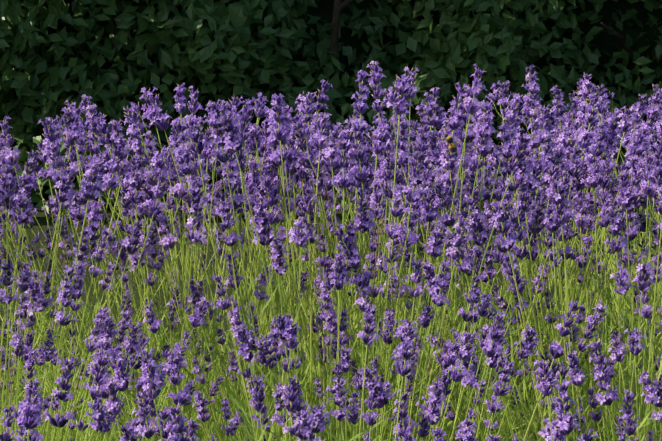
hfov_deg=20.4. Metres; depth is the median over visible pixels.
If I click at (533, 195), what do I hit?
lavender spike
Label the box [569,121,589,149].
lavender spike
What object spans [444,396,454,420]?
lavender spike
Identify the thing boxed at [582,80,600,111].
lavender spike
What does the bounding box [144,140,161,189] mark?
lavender spike
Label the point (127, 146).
lavender spike
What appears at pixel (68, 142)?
lavender spike
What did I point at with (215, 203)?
lavender spike
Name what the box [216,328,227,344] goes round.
lavender spike
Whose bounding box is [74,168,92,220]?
lavender spike
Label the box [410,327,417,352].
lavender spike
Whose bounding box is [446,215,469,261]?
lavender spike
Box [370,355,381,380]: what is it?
lavender spike
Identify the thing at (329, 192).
lavender spike
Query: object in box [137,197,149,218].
lavender spike
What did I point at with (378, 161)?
lavender spike
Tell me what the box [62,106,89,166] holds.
lavender spike
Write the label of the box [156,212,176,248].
lavender spike
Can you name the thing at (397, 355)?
lavender spike
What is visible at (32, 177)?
lavender spike
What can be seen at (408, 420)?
lavender spike
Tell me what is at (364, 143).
lavender spike
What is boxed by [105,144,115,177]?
lavender spike
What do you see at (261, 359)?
lavender spike
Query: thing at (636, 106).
lavender spike
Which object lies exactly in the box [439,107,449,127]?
lavender spike
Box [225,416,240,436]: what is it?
lavender spike
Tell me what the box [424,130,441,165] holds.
lavender spike
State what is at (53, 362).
lavender spike
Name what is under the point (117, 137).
lavender spike
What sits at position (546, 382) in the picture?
lavender spike
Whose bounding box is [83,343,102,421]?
lavender spike
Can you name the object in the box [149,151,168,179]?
lavender spike
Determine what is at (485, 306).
lavender spike
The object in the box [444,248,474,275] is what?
lavender spike
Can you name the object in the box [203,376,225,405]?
lavender spike
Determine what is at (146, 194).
lavender spike
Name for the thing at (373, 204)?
lavender spike
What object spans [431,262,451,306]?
lavender spike
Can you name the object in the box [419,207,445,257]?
lavender spike
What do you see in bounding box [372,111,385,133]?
lavender spike
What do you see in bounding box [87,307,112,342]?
lavender spike
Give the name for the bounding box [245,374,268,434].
lavender spike
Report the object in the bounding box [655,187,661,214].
lavender spike
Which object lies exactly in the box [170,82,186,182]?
lavender spike
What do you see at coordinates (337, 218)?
lavender spike
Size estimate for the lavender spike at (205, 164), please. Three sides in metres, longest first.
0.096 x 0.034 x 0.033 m
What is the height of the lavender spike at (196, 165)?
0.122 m
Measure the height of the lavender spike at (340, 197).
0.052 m
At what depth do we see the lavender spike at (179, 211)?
2.77 m
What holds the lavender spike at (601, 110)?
on the lavender stems and foliage
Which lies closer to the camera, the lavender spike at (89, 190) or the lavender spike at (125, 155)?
the lavender spike at (89, 190)
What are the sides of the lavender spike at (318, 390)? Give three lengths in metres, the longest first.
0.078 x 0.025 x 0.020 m
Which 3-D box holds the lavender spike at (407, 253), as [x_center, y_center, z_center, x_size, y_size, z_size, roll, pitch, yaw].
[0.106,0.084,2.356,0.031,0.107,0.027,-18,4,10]
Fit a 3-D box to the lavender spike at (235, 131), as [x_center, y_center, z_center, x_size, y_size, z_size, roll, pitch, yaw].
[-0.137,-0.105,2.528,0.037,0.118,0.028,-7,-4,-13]
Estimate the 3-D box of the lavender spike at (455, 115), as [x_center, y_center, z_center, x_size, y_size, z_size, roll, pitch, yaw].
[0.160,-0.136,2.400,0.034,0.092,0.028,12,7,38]
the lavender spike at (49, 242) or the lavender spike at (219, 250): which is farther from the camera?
the lavender spike at (49, 242)
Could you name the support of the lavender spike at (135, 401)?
on the lavender stems and foliage
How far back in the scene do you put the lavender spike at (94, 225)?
2.33 m
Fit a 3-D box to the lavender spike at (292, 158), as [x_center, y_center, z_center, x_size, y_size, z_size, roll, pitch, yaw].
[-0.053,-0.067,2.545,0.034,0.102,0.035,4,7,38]
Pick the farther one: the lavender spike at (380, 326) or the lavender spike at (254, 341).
the lavender spike at (380, 326)
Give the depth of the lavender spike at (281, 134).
2.29 m
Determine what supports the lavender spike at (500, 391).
on the lavender stems and foliage
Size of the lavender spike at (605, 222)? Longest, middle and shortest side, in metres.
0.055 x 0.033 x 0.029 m
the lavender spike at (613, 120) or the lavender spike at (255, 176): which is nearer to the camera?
the lavender spike at (255, 176)
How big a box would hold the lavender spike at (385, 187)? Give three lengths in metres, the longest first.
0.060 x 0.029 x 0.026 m
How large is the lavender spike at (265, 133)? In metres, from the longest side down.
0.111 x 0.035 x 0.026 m
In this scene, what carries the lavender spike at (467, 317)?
on the lavender stems and foliage
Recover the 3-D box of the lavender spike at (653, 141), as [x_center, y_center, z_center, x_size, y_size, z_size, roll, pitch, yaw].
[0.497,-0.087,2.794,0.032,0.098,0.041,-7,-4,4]
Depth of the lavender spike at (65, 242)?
2.53 m
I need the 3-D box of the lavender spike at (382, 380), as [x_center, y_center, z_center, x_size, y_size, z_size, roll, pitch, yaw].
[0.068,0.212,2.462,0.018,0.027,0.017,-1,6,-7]
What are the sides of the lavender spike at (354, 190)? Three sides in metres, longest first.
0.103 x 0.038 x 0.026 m
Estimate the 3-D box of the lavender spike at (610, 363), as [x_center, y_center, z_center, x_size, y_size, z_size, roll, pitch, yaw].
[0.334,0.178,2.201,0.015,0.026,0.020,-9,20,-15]
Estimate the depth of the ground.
7.02 m
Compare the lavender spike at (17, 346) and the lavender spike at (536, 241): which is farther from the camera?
the lavender spike at (536, 241)
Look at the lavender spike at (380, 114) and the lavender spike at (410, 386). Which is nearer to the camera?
the lavender spike at (410, 386)
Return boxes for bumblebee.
[443,133,456,153]
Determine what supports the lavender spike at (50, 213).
on the lavender stems and foliage
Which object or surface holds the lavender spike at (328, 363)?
on the lavender stems and foliage
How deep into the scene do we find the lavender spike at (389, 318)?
2.21 m
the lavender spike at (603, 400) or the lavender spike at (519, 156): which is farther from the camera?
the lavender spike at (519, 156)
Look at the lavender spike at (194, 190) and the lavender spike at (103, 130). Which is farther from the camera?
the lavender spike at (103, 130)
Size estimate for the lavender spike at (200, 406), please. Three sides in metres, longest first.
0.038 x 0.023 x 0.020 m
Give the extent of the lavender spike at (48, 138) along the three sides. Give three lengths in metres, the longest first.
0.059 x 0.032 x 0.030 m
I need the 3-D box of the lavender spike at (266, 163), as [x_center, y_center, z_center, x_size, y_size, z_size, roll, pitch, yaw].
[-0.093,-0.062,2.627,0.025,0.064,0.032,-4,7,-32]
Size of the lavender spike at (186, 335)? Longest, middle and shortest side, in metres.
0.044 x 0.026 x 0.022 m
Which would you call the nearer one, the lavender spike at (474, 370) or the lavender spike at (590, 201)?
the lavender spike at (474, 370)
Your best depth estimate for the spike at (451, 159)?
2.27 m
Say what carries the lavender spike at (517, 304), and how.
on the lavender stems and foliage
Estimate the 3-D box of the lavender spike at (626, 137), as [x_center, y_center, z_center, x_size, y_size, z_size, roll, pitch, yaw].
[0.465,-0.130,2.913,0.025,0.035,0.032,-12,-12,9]
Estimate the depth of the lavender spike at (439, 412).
1.88 m
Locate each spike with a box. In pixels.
[0,116,20,164]
[0,138,16,176]
[0,173,15,231]
[0,189,15,219]
[0,223,5,264]
[0,246,22,292]
[0,262,17,303]
[0,306,11,336]
[0,346,14,369]
[0,360,12,397]
[0,404,17,440]
[3,161,19,181]
[4,166,16,209]
[5,207,17,235]
[8,173,31,224]
[8,262,22,294]
[8,292,29,331]
[8,367,14,392]
[9,333,30,356]
[10,178,20,203]
[10,326,21,338]
[11,193,33,255]
[12,204,49,254]
[12,408,41,440]
[13,192,33,228]
[15,239,44,274]
[15,270,41,339]
[16,260,33,291]
[17,384,44,440]
[20,157,37,238]
[20,277,55,343]
[20,348,38,408]
[22,330,36,362]
[22,377,43,440]
[27,151,41,172]
[32,386,41,418]
[35,344,45,365]
[36,142,53,178]
[37,395,54,419]
[38,273,55,343]
[39,117,61,156]
[39,255,57,283]
[39,328,57,361]
[41,185,67,228]
[41,356,76,440]
[43,226,57,250]
[44,159,74,233]
[45,140,65,183]
[45,392,61,425]
[47,115,64,169]
[51,349,62,365]
[52,206,74,250]
[54,166,76,202]
[55,264,78,325]
[55,286,65,312]
[57,117,68,158]
[58,188,73,209]
[60,218,75,260]
[60,240,69,266]
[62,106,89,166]
[63,102,84,146]
[64,100,84,134]
[64,143,85,180]
[64,204,85,228]
[66,402,78,440]
[68,145,83,171]
[69,195,79,211]
[69,263,86,336]
[69,308,109,397]
[69,338,78,354]
[70,256,87,277]
[70,280,83,300]
[71,227,91,260]
[71,235,95,266]
[72,144,83,176]
[73,364,85,407]
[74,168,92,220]
[75,120,95,168]
[76,191,92,222]
[76,337,114,440]
[77,131,95,159]
[77,220,89,269]
[78,158,102,200]
[79,94,99,140]
[80,165,101,192]
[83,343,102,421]
[84,180,102,214]
[84,368,102,389]
[85,104,102,198]
[85,397,115,432]
[86,199,106,240]
[86,239,97,254]
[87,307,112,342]
[89,226,112,277]
[92,359,120,440]
[93,153,114,190]
[94,377,123,440]
[95,114,115,143]
[95,157,107,182]
[99,149,120,211]
[99,262,116,290]
[100,316,119,342]
[102,143,122,189]
[104,230,121,252]
[104,410,118,438]
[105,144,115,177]
[105,233,130,291]
[105,310,131,373]
[106,345,131,390]
[107,217,122,230]
[108,119,131,223]
[109,166,132,208]
[113,129,138,213]
[114,201,134,220]
[115,394,125,424]
[116,166,132,188]
[117,260,128,282]
[118,183,135,236]
[118,418,138,440]
[119,352,132,396]
[120,292,135,331]
[121,138,132,164]
[121,220,145,254]
[123,102,149,161]
[123,155,144,203]
[123,225,156,298]
[123,281,133,295]
[123,321,149,373]
[124,416,143,440]
[126,127,160,184]
[127,337,149,369]
[128,244,152,271]
[129,344,172,391]
[130,175,147,195]
[131,188,147,215]
[131,196,178,258]
[131,368,155,410]
[132,86,161,147]
[132,379,156,438]
[133,332,146,345]
[134,147,146,178]
[134,157,154,235]
[135,409,154,440]
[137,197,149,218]
[139,229,151,248]
[139,347,165,398]
[139,388,165,435]
[140,184,162,220]
[142,170,170,215]
[142,297,147,319]
[143,130,159,155]
[143,301,163,333]
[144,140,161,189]
[144,242,169,285]
[147,92,171,130]
[147,225,161,258]
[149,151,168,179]
[150,218,164,235]
[152,159,169,191]
[152,193,178,260]
[154,362,169,384]
[155,406,175,440]
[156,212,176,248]
[156,343,187,397]
[158,145,171,159]
[161,150,172,171]
[163,420,184,439]
[164,402,187,440]
[166,175,176,192]
[166,288,182,311]
[166,350,191,420]
[167,161,179,197]
[167,307,177,330]
[169,122,181,172]
[169,139,181,185]
[169,270,178,289]
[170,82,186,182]
[170,332,192,367]
[173,155,197,199]
[173,205,188,241]
[173,209,186,237]
[174,147,192,194]
[175,142,192,200]
[177,129,201,174]
[177,133,201,171]
[181,202,191,214]
[182,283,197,307]
[182,297,213,346]
[183,86,203,128]
[183,141,212,234]
[183,379,197,405]
[184,198,208,276]
[184,417,200,440]
[184,423,199,440]
[185,276,204,305]
[186,179,207,204]
[187,122,210,152]
[187,323,197,338]
[190,192,206,273]
[191,356,206,383]
[193,279,206,308]
[193,391,210,421]
[194,180,226,216]
[195,152,205,176]
[196,338,201,362]
[198,251,213,286]
[199,119,207,135]
[201,346,213,371]
[202,133,215,158]
[202,144,213,194]
[202,183,217,218]
[203,298,214,320]
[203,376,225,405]
[204,108,215,150]
[205,204,215,223]
[207,99,234,205]
[208,100,229,138]
[209,224,225,285]
[210,129,228,208]
[210,145,220,166]
[212,224,222,243]
[212,274,236,349]
[214,182,222,216]
[216,250,238,275]
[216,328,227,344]
[217,110,249,179]
[219,198,242,286]
[220,105,240,181]
[220,397,236,433]
[221,194,244,225]
[222,145,244,208]
[224,260,244,288]
[225,308,234,325]
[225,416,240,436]
[227,349,242,389]
[228,95,244,122]
[228,171,248,203]
[229,306,248,338]
[232,299,241,320]
[233,143,248,171]
[234,123,261,172]
[235,324,254,395]
[235,408,243,421]
[236,227,250,255]
[237,97,255,154]
[240,172,251,202]
[243,123,263,175]
[243,178,255,212]
[245,161,262,205]
[245,314,260,351]
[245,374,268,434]
[246,219,258,270]
[246,302,258,322]
[246,326,260,350]
[247,120,271,169]
[249,200,273,245]
[249,374,268,435]
[251,92,269,123]
[251,339,275,366]
[251,410,275,438]
[253,183,274,210]
[253,210,286,262]
[253,264,271,301]
[257,124,295,191]
[257,135,263,156]
[258,175,281,224]
[258,411,271,440]
[259,169,274,191]
[260,333,277,368]
[261,155,275,191]
[264,104,285,172]
[265,127,285,167]
[266,117,283,165]
[267,93,293,140]
[268,314,300,382]
[269,166,278,209]
[269,204,290,240]
[269,235,288,275]
[269,322,282,353]
[270,389,294,438]
[271,176,281,213]
[272,121,295,206]
[274,174,295,218]
[274,382,308,416]
[277,339,296,371]
[280,190,297,213]
[280,318,300,348]
[281,135,302,201]
[281,160,290,176]
[282,105,292,137]
[283,374,302,440]
[283,406,316,440]
[284,144,298,182]
[287,112,315,168]
[288,236,298,262]
[289,216,310,247]
[289,380,307,440]
[291,129,314,224]
[291,343,304,362]
[293,194,307,218]
[294,115,313,151]
[295,91,316,128]
[295,270,308,296]
[296,123,313,158]
[296,140,327,204]
[297,155,313,191]
[298,217,322,278]
[299,91,316,128]
[299,187,319,213]
[299,202,318,248]
[301,112,329,176]
[305,148,326,188]
[305,312,322,347]
[306,432,314,440]
[307,404,330,440]
[310,79,332,128]
[310,125,327,166]
[312,200,325,233]
[313,169,324,198]
[313,279,322,306]
[313,376,331,435]
[314,234,330,266]
[314,307,325,332]
[315,349,326,364]
[316,250,335,281]
[316,335,326,358]
[317,255,332,288]
[318,113,342,144]
[319,288,336,321]
[320,141,340,167]
[320,221,358,320]
[321,270,333,290]
[321,348,334,385]
[322,127,347,197]
[322,170,336,200]
[322,212,339,232]
[323,160,338,190]
[323,308,339,334]
[323,324,334,344]
[325,122,332,142]
[325,298,337,325]
[326,192,338,208]
[326,384,360,421]
[327,206,339,223]
[328,252,347,290]
[328,265,348,299]
[329,332,340,358]
[329,378,349,421]
[330,224,370,286]
[330,361,346,386]
[331,141,356,187]
[332,122,348,167]
[334,308,352,345]
[335,164,346,188]
[336,189,349,212]
[336,344,352,372]
[338,125,372,232]
[341,260,354,304]
[344,106,359,140]
[345,160,362,186]
[347,128,374,181]
[348,183,364,234]
[348,391,362,423]
[349,268,363,282]
[350,358,357,380]
[350,371,364,389]
[351,70,370,132]
[351,116,369,164]
[352,194,382,256]
[352,370,367,403]
[353,147,366,170]
[353,275,370,310]
[356,165,371,205]
[356,175,371,198]
[357,304,378,344]
[358,366,392,405]
[359,387,380,425]
[360,298,370,324]
[361,241,390,279]
[361,429,372,440]
[363,147,374,178]
[363,254,384,297]
[364,133,374,160]
[364,228,381,265]
[367,61,386,141]
[367,185,388,247]
[369,178,388,226]
[370,125,387,154]
[370,126,409,236]
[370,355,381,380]
[371,150,380,168]
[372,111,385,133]
[372,155,390,219]
[373,118,393,158]
[373,386,384,408]
[374,214,383,244]
[374,316,382,334]
[376,225,403,307]
[378,308,398,343]
[379,151,396,192]
[379,152,403,198]
[380,372,386,383]
[381,193,424,299]
[381,202,420,257]
[382,381,396,416]
[383,86,415,145]
[384,119,412,185]
[384,131,419,200]
[384,185,406,239]
[384,269,406,297]
[387,74,413,145]
[388,413,418,440]
[389,113,405,139]
[389,318,418,386]
[391,343,411,367]
[393,67,418,124]
[393,324,413,375]
[393,389,413,438]
[395,164,408,220]
[397,218,417,242]
[399,246,431,321]
[400,109,413,129]
[401,183,410,207]
[401,431,417,440]
[402,150,427,202]
[403,159,412,183]
[404,259,424,321]
[405,355,419,393]
[405,375,418,408]
[407,172,420,191]
[408,142,430,169]
[408,186,427,215]
[410,120,423,140]
[410,140,427,174]
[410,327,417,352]
[411,186,441,266]
[412,335,423,353]
[414,133,429,147]
[415,281,428,313]
[415,397,446,439]
[416,104,429,131]
[416,305,435,327]
[417,134,429,154]
[417,405,432,440]
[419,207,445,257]
[419,228,431,282]
[420,92,438,143]
[420,162,434,246]
[421,261,445,296]
[421,363,455,429]
[423,224,447,257]
[423,380,445,424]
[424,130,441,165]
[424,151,437,181]
[426,87,447,168]
[426,330,456,360]
[426,357,432,376]
[429,354,446,390]
[430,132,443,167]
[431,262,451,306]
[431,339,475,390]
[432,111,446,128]
[432,427,449,440]
[433,163,443,179]
[433,165,441,198]
[433,202,444,220]
[434,181,461,225]
[436,128,459,169]
[436,265,463,293]
[438,159,448,186]
[438,162,460,204]
[438,222,451,247]
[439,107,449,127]
[440,82,468,145]
[442,122,460,155]
[442,333,467,361]
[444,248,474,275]
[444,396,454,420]
[445,229,475,273]
[446,181,460,207]
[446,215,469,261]
[446,331,477,381]
[450,178,469,217]
[450,275,483,345]
[453,342,478,387]
[454,87,476,184]
[454,147,465,187]
[454,418,476,440]
[455,159,470,185]
[455,187,470,218]
[456,113,463,143]
[461,303,472,330]
[461,342,480,375]
[462,236,468,259]
[462,431,478,440]
[463,64,486,114]
[463,123,473,154]
[463,175,483,202]
[463,247,473,275]
[464,196,486,245]
[465,149,483,206]
[465,156,476,191]
[465,283,481,322]
[468,114,494,211]
[468,142,488,190]
[468,214,488,239]
[468,292,498,337]
[468,379,486,419]
[469,246,497,314]
[469,351,478,368]
[471,113,492,163]
[471,138,481,159]
[471,219,490,258]
[471,327,482,351]
[472,118,491,142]
[473,101,492,157]
[473,123,481,145]
[473,250,498,309]
[474,252,496,301]
[474,324,494,348]
[476,312,506,406]
[477,108,495,138]
[477,163,493,201]
[478,100,495,181]
[482,168,506,245]
[483,200,496,235]
[483,203,517,278]
[483,393,498,430]
[484,329,506,367]
[485,80,509,117]
[485,234,497,256]
[485,319,507,378]
[485,375,507,412]
[486,140,502,167]
[486,290,524,322]
[486,434,501,440]
[487,184,519,295]
[488,178,498,199]
[490,201,519,250]
[490,225,512,262]
[492,160,505,185]
[493,358,514,395]
[495,102,518,140]
[496,128,523,241]
[497,81,512,108]
[497,249,517,289]
[497,344,515,367]
[500,93,527,127]
[502,132,519,160]
[502,253,528,293]
[503,307,519,335]
[504,133,534,208]
[507,211,530,257]
[509,327,536,398]
[509,384,519,404]
[511,157,530,180]
[511,287,533,327]
[512,433,527,440]
[513,185,531,224]
[514,339,530,404]
[515,126,524,150]
[515,173,536,211]
[520,65,534,137]
[520,230,543,272]
[521,98,536,117]
[521,324,549,382]
[522,105,534,135]
[522,136,537,175]
[522,221,541,260]
[525,71,542,149]
[525,196,547,233]
[526,109,540,147]
[526,156,545,190]
[527,93,547,127]
[527,112,553,154]
[527,182,550,281]
[531,165,547,201]
[531,300,584,401]
[532,103,551,143]
[532,262,553,294]
[532,301,542,315]
[534,359,556,418]
[535,381,551,407]
[536,183,549,238]
[537,146,554,172]
[537,353,565,393]
[538,400,576,440]
[540,125,555,154]
[540,206,563,281]
[541,153,553,184]
[542,291,560,323]
[543,228,563,261]
[544,146,566,182]
[544,164,561,203]
[545,428,566,440]
[547,178,575,224]
[548,114,558,145]
[548,175,594,254]
[549,85,566,116]
[549,129,556,156]
[551,378,580,440]
[552,129,560,149]
[552,213,576,309]
[553,122,569,189]
[554,96,566,122]
[554,108,563,130]
[555,361,568,379]
[556,160,579,249]
[557,128,574,155]
[558,147,572,182]
[560,300,607,383]
[563,325,580,350]
[564,317,578,352]
[565,112,576,131]
[565,350,587,386]
[566,90,587,122]
[566,144,584,177]
[566,183,575,220]
[567,159,589,224]
[567,352,593,382]
[568,142,576,157]
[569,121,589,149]
[569,171,577,199]
[570,94,599,161]
[570,119,581,156]
[570,185,588,233]
[570,204,597,274]
[572,78,584,145]
[572,188,589,227]
[573,124,592,148]
[573,262,582,282]
[574,96,587,124]
[574,115,596,146]
[574,149,594,187]
[574,237,593,267]
[574,397,586,422]
[574,412,585,440]
[576,305,585,323]
[577,190,597,243]
[578,73,594,111]
[578,428,598,440]
[580,146,589,162]
[580,161,616,200]
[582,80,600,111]
[583,153,606,204]
[584,119,598,152]
[584,154,601,187]
[586,387,602,421]
[589,338,611,385]
[589,348,600,374]
[590,118,610,156]
[590,259,609,274]
[592,137,612,167]
[594,84,614,113]
[594,187,610,198]
[594,188,614,227]
[594,364,618,405]
[595,160,612,209]
[596,147,614,219]
[598,94,607,121]
[600,109,620,131]
[604,108,622,145]
[604,206,628,252]
[605,358,616,378]
[607,171,617,190]
[608,185,653,256]
[608,339,627,362]
[609,169,626,210]
[610,132,621,187]
[610,139,618,177]
[610,170,625,203]
[610,266,633,294]
[610,329,623,343]
[612,170,631,253]
[612,249,626,269]
[615,133,648,188]
[615,156,645,206]
[616,130,630,148]
[616,416,627,440]
[617,106,636,132]
[617,210,628,231]
[618,135,642,209]
[618,239,635,306]
[619,194,644,279]
[620,389,640,440]
[624,327,645,355]
[625,215,648,262]
[627,128,647,158]
[627,154,659,249]
[628,159,646,200]
[630,102,643,118]
[631,105,661,141]
[631,112,651,163]
[631,264,650,307]
[632,175,651,228]
[632,261,655,291]
[633,280,652,318]
[634,291,638,301]
[637,95,647,118]
[637,334,657,368]
[637,371,661,422]
[638,94,651,115]
[638,149,647,159]
[639,151,659,195]
[640,143,661,223]
[641,379,661,424]
[643,429,655,440]
[645,133,661,152]
[646,171,661,197]
[647,172,661,197]
[647,313,657,335]
[648,84,661,110]
[649,217,660,250]
[649,252,661,282]
[650,197,659,207]
[651,116,659,146]
[652,371,661,384]
[653,220,661,245]
[653,355,660,370]
[655,120,661,146]
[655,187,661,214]
[656,104,661,119]
[658,88,661,110]
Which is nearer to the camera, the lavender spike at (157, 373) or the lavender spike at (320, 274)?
the lavender spike at (157, 373)
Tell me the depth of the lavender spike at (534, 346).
2.12 m
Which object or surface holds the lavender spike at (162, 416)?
on the lavender stems and foliage
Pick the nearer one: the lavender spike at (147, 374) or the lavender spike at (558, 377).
the lavender spike at (147, 374)
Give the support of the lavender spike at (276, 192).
on the lavender stems and foliage
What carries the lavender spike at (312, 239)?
on the lavender stems and foliage
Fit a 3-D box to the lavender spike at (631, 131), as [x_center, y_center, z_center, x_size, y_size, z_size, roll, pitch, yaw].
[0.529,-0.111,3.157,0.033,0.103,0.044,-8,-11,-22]
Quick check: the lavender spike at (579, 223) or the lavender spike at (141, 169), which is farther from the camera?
the lavender spike at (141, 169)
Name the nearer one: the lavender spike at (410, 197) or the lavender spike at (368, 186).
the lavender spike at (410, 197)
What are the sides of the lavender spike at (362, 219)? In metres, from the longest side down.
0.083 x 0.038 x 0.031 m
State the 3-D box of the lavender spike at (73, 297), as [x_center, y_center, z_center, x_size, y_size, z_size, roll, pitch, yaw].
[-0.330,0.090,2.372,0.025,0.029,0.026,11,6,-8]
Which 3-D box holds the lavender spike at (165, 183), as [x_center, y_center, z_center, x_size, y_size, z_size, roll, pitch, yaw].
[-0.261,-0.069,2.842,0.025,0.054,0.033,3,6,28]
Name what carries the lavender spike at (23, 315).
on the lavender stems and foliage
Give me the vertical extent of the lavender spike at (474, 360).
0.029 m
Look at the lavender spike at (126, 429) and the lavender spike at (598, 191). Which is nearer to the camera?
the lavender spike at (126, 429)
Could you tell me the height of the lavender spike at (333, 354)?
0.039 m
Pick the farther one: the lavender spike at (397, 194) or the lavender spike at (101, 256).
the lavender spike at (101, 256)
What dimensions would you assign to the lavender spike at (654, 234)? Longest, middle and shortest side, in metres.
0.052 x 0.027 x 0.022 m
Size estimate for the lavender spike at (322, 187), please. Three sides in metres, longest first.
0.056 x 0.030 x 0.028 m
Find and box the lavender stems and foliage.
[0,71,661,440]
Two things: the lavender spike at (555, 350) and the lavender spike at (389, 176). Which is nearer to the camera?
the lavender spike at (555, 350)
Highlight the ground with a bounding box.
[0,201,661,440]
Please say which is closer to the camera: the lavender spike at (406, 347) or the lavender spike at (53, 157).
the lavender spike at (406, 347)
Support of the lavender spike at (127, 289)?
on the lavender stems and foliage
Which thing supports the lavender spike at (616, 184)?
on the lavender stems and foliage
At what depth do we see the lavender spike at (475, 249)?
2.36 m
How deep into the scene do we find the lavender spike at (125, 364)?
2.06 m
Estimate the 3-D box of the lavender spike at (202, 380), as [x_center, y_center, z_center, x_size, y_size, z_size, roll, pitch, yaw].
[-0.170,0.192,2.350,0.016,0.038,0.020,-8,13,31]
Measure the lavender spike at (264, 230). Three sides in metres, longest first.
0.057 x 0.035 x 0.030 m
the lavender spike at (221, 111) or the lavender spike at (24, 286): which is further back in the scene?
the lavender spike at (221, 111)
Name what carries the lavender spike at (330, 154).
on the lavender stems and foliage
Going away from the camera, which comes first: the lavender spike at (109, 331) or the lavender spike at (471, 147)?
the lavender spike at (109, 331)
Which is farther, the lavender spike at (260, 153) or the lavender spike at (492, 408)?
the lavender spike at (260, 153)
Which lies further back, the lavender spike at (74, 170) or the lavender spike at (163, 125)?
the lavender spike at (74, 170)
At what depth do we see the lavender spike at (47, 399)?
2.26 m
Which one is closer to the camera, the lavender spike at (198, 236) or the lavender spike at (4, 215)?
the lavender spike at (198, 236)
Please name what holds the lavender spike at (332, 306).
on the lavender stems and foliage
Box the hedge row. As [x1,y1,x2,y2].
[0,0,661,211]
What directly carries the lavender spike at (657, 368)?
on the lavender stems and foliage
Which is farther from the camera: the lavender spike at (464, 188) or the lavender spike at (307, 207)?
the lavender spike at (464, 188)
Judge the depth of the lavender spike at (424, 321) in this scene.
2.22 m
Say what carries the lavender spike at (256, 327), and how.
on the lavender stems and foliage
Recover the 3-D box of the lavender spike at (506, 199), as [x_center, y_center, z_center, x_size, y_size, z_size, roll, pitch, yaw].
[0.214,0.025,2.250,0.038,0.141,0.037,-1,6,-11]
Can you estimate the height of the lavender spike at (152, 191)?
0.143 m
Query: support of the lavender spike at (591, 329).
on the lavender stems and foliage
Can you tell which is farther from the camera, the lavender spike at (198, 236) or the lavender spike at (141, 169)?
the lavender spike at (141, 169)
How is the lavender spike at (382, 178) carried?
on the lavender stems and foliage
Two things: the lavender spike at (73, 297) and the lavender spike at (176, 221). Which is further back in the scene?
the lavender spike at (176, 221)
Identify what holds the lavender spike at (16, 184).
on the lavender stems and foliage
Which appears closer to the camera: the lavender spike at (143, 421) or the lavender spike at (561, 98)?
the lavender spike at (143, 421)
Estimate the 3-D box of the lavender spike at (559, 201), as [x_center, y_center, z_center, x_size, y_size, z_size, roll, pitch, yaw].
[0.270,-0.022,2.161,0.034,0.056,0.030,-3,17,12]
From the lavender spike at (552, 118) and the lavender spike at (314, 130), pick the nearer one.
the lavender spike at (314, 130)
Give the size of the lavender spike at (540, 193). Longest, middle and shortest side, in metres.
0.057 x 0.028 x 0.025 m
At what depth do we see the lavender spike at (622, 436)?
2.03 m
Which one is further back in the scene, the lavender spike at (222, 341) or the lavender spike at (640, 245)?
the lavender spike at (640, 245)
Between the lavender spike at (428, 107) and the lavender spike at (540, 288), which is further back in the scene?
the lavender spike at (428, 107)
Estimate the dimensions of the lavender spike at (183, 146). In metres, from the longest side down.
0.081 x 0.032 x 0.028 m
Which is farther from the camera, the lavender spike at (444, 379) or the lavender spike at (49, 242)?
the lavender spike at (49, 242)
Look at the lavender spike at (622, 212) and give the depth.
2.50 m
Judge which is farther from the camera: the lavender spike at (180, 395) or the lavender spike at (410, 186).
the lavender spike at (410, 186)
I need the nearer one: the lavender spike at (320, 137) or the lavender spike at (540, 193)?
the lavender spike at (320, 137)
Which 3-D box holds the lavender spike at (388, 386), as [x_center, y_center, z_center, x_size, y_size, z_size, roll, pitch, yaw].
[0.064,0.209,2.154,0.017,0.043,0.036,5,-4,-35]
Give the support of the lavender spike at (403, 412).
on the lavender stems and foliage
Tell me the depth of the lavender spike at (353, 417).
2.01 m
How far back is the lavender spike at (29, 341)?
2.03 m
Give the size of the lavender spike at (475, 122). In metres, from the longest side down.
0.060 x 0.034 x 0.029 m
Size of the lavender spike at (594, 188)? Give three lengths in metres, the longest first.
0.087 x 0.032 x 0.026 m
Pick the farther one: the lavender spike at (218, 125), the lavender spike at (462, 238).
the lavender spike at (218, 125)
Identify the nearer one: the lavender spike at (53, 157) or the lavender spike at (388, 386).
the lavender spike at (388, 386)
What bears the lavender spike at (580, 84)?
on the lavender stems and foliage
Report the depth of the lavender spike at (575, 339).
2.58 m
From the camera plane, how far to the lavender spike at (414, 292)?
2.15 m
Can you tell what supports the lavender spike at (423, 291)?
on the lavender stems and foliage
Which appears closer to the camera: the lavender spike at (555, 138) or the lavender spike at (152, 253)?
the lavender spike at (152, 253)
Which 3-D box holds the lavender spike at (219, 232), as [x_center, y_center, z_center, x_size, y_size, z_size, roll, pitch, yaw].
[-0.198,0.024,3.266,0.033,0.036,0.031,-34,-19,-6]
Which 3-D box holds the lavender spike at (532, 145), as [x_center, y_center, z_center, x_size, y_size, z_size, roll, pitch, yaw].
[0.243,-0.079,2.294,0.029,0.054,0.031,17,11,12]
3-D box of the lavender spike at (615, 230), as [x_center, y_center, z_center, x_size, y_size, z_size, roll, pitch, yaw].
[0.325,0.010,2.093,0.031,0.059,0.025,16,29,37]
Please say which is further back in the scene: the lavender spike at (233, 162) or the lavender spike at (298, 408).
the lavender spike at (233, 162)
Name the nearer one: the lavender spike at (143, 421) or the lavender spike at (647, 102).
the lavender spike at (143, 421)
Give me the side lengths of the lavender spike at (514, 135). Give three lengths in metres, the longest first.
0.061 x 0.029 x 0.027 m
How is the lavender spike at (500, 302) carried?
on the lavender stems and foliage
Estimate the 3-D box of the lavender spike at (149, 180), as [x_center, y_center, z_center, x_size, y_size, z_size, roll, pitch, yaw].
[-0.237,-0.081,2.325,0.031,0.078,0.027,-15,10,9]
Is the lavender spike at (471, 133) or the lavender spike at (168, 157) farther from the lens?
the lavender spike at (168, 157)
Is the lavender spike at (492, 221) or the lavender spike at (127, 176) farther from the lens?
the lavender spike at (127, 176)
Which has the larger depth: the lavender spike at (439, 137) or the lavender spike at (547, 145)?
the lavender spike at (547, 145)

